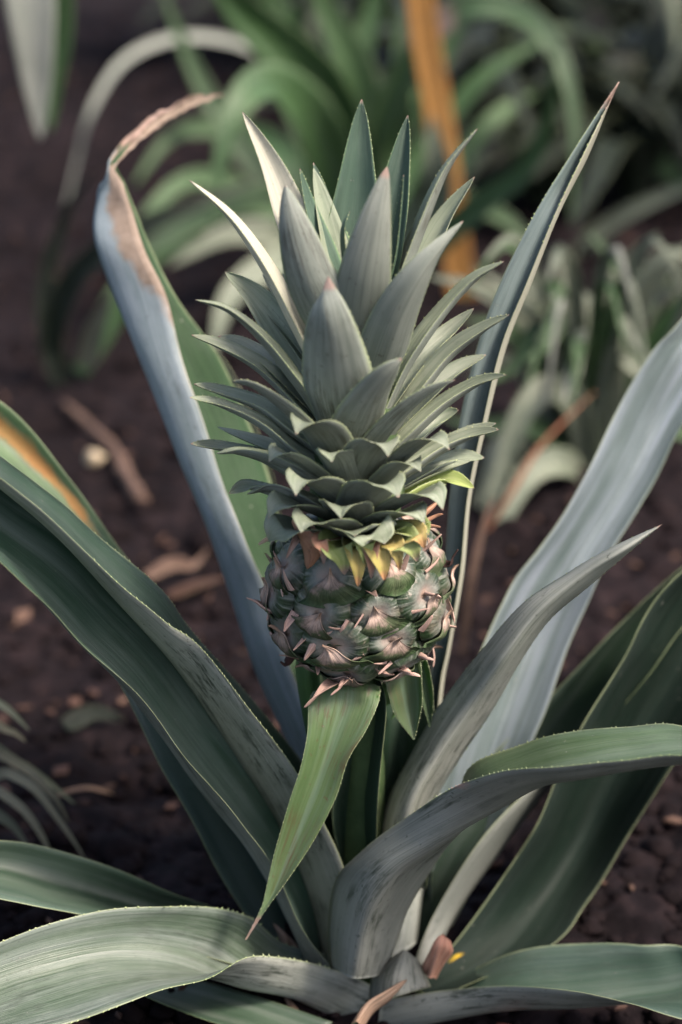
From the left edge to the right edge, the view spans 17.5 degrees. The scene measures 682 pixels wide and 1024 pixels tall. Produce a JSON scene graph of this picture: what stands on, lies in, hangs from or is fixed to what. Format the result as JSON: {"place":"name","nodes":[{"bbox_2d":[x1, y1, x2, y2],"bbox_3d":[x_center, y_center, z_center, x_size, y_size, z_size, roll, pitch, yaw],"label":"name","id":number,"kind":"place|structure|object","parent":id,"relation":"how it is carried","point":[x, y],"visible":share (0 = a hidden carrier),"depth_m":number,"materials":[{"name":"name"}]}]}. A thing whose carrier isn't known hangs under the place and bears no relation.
{"place":"outdoors","nodes":[
{"label":"outdoors","id":0,"kind":"place"},
{"bbox_2d":[5,0,73,139],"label":"bromeliad plant","id":1,"kind":"object","parent":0,"point":[41,33],"visible":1,"depth_m":2.03,"materials":[{"name":"green plant"}]},
{"bbox_2d":[137,0,405,57],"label":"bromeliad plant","id":2,"kind":"object","parent":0,"point":[157,6],"visible":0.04,"depth_m":3.15,"materials":[{"name":"green plant"}]},
{"bbox_2d":[0,0,681,1023],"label":"ground","id":3,"kind":"structure","parent":0,"point":[640,910],"depth_m":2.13,"materials":[{"name":"soil"}]},
{"bbox_2d":[0,700,84,857],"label":"grass tuft","id":4,"kind":"object","parent":3,"relation":"on","point":[43,782],"visible":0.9,"depth_m":1.42,"materials":[{"name":"green plant"}]},
{"bbox_2d":[57,786,113,797],"bbox_3d":[-0.174,0.192,1.509,0.039,0.011,0.004,-9,26,-18],"label":"dry stalk","id":5,"kind":"object","parent":3,"relation":"on","point":[71,791],"visible":0.92,"depth_m":1.51,"materials":[{"name":"brown plant"}]},
{"bbox_2d":[61,705,124,730],"bbox_3d":[-0.180,0.149,1.611,0.046,0.012,0.015,-4,25,-8],"label":"fallen leaf","id":6,"kind":"object","parent":3,"relation":"on","point":[78,717],"visible":1,"depth_m":1.61,"materials":[{"name":"plant"}]},
{"bbox_2d":[84,449,105,465],"bbox_3d":[-0.225,-0.049,2.019,0.019,0.016,0.017,-17,30,-32],"label":"pebble","id":7,"kind":"object","parent":3,"relation":"on","point":[93,457],"visible":1,"depth_m":2.02,"materials":[{"name":"stone"}]},
{"bbox_2d":[62,400,149,502],"bbox_3d":[-0.217,-0.061,2.053,0.020,0.020,0.268,-9,26,-18],"label":"twig","id":8,"kind":"object","parent":3,"relation":"on","point":[133,487],"visible":0.99,"depth_m":2.02,"materials":[{"name":"brown wood"}]},
{"bbox_2d":[36,169,263,387],"bbox_3d":[-0.187,-0.223,2.165,0.231,0.231,0.119,0,25,0],"label":"bromeliad plant","id":9,"kind":"object","parent":3,"relation":"on","point":[55,303],"visible":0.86,"depth_m":2.17,"materials":[{"name":"green plant"}]},
{"bbox_2d":[143,548,207,579],"bbox_3d":[-0.131,0.042,1.812,0.064,0.012,0.016,-18,31,-34],"label":"dead leaf","id":10,"kind":"object","parent":3,"relation":"on","point":[163,567],"visible":0.96,"depth_m":1.81,"materials":[{"name":"brown plant"}]},
{"bbox_2d":[167,577,223,599],"bbox_3d":[-0.114,0.061,1.780,0.054,0.012,0.011,-13,28,-26],"label":"dead leaf","id":11,"kind":"object","parent":3,"relation":"on","point":[185,588],"visible":0.87,"depth_m":1.77,"materials":[{"name":"brown plant"}]},
{"bbox_2d":[65,0,330,203],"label":"bromeliad plant","id":12,"kind":"object","parent":3,"relation":"on","point":[291,14],"visible":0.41,"depth_m":2.63,"materials":[{"name":"green plant"}]},
{"bbox_2d":[0,82,681,1023],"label":"pineapple plant","id":13,"kind":"object","parent":3,"relation":"on","point":[362,818],"visible":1,"depth_m":1.24,"materials":[{"name":"green plant"}]},
{"bbox_2d":[0,59,681,1023],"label":"leaf litter","id":14,"kind":"object","parent":3,"relation":"on","point":[22,615],"visible":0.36,"depth_m":1.68,"materials":[{"name":"brown plant"}]},
{"bbox_2d":[102,0,580,349],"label":"bromeliad plant","id":15,"kind":"object","parent":3,"relation":"on","point":[313,89],"visible":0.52,"depth_m":2.34,"materials":[{"name":"green plant"}]},
{"bbox_2d":[166,0,646,184],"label":"bromeliad plant","id":16,"kind":"object","parent":3,"relation":"on","point":[510,85],"visible":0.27,"depth_m":2.66,"materials":[{"name":"green plant"}]},
{"bbox_2d":[406,0,476,298],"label":"dead leaf","id":17,"kind":"object","parent":3,"relation":"on","point":[436,103],"visible":0.71,"depth_m":2.29,"materials":[{"name":"orange plant"}]},
{"bbox_2d":[459,498,493,657],"bbox_3d":[0.105,0.053,1.677,0.027,0.131,0.014,-10,27,-21],"label":"dead leaf","id":18,"kind":"object","parent":3,"relation":"on","point":[469,593],"visible":1,"depth_m":1.67,"materials":[{"name":"brown plant"}]},
{"bbox_2d":[372,29,681,207],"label":"bromeliad plant","id":19,"kind":"object","parent":3,"relation":"on","point":[535,189],"visible":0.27,"depth_m":2.64,"materials":[{"name":"green plant"}]},
{"bbox_2d":[390,0,681,227],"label":"bromeliad plant","id":20,"kind":"object","parent":3,"relation":"on","point":[632,171],"visible":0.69,"depth_m":2.65,"materials":[{"name":"green plant"}]},
{"bbox_2d":[486,391,594,529],"bbox_3d":[0.168,-0.035,1.867,0.110,0.118,0.014,-12,28,-24],"label":"dead leaf","id":21,"kind":"object","parent":3,"relation":"on","point":[505,501],"visible":0.93,"depth_m":1.86,"materials":[{"name":"plant"}]},
{"bbox_2d":[424,0,681,152],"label":"bromeliad plant","id":22,"kind":"object","parent":3,"relation":"on","point":[674,63],"visible":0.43,"depth_m":2.65,"materials":[{"name":"green plant"}]},
{"bbox_2d":[432,231,681,522],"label":"bromeliad plant","id":23,"kind":"object","parent":3,"relation":"on","point":[572,343],"visible":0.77,"depth_m":1.90,"materials":[{"name":"green plant"}]},
{"bbox_2d":[497,0,681,258],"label":"bromeliad plant","id":24,"kind":"object","parent":3,"relation":"on","point":[670,170],"visible":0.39,"depth_m":2.55,"materials":[{"name":"green plant"}]},
{"bbox_2d":[189,0,589,63],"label":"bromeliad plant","id":25,"kind":"object","parent":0,"point":[576,18],"visible":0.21,"depth_m":3.27,"materials":[{"name":"green plant"}]},
{"bbox_2d":[180,0,640,65],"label":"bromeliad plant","id":26,"kind":"object","parent":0,"point":[351,10],"visible":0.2,"depth_m":3.20,"materials":[{"name":"green plant"}]},
{"bbox_2d":[216,0,640,36],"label":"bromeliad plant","id":27,"kind":"object","parent":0,"point":[437,2],"visible":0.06,"depth_m":3.17,"materials":[{"name":"green plant"}]},
{"bbox_2d":[596,0,648,36],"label":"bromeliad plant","id":28,"kind":"object","parent":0,"point":[627,11],"visible":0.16,"depth_m":3.33,"materials":[{"name":"green plant"}]}
]}

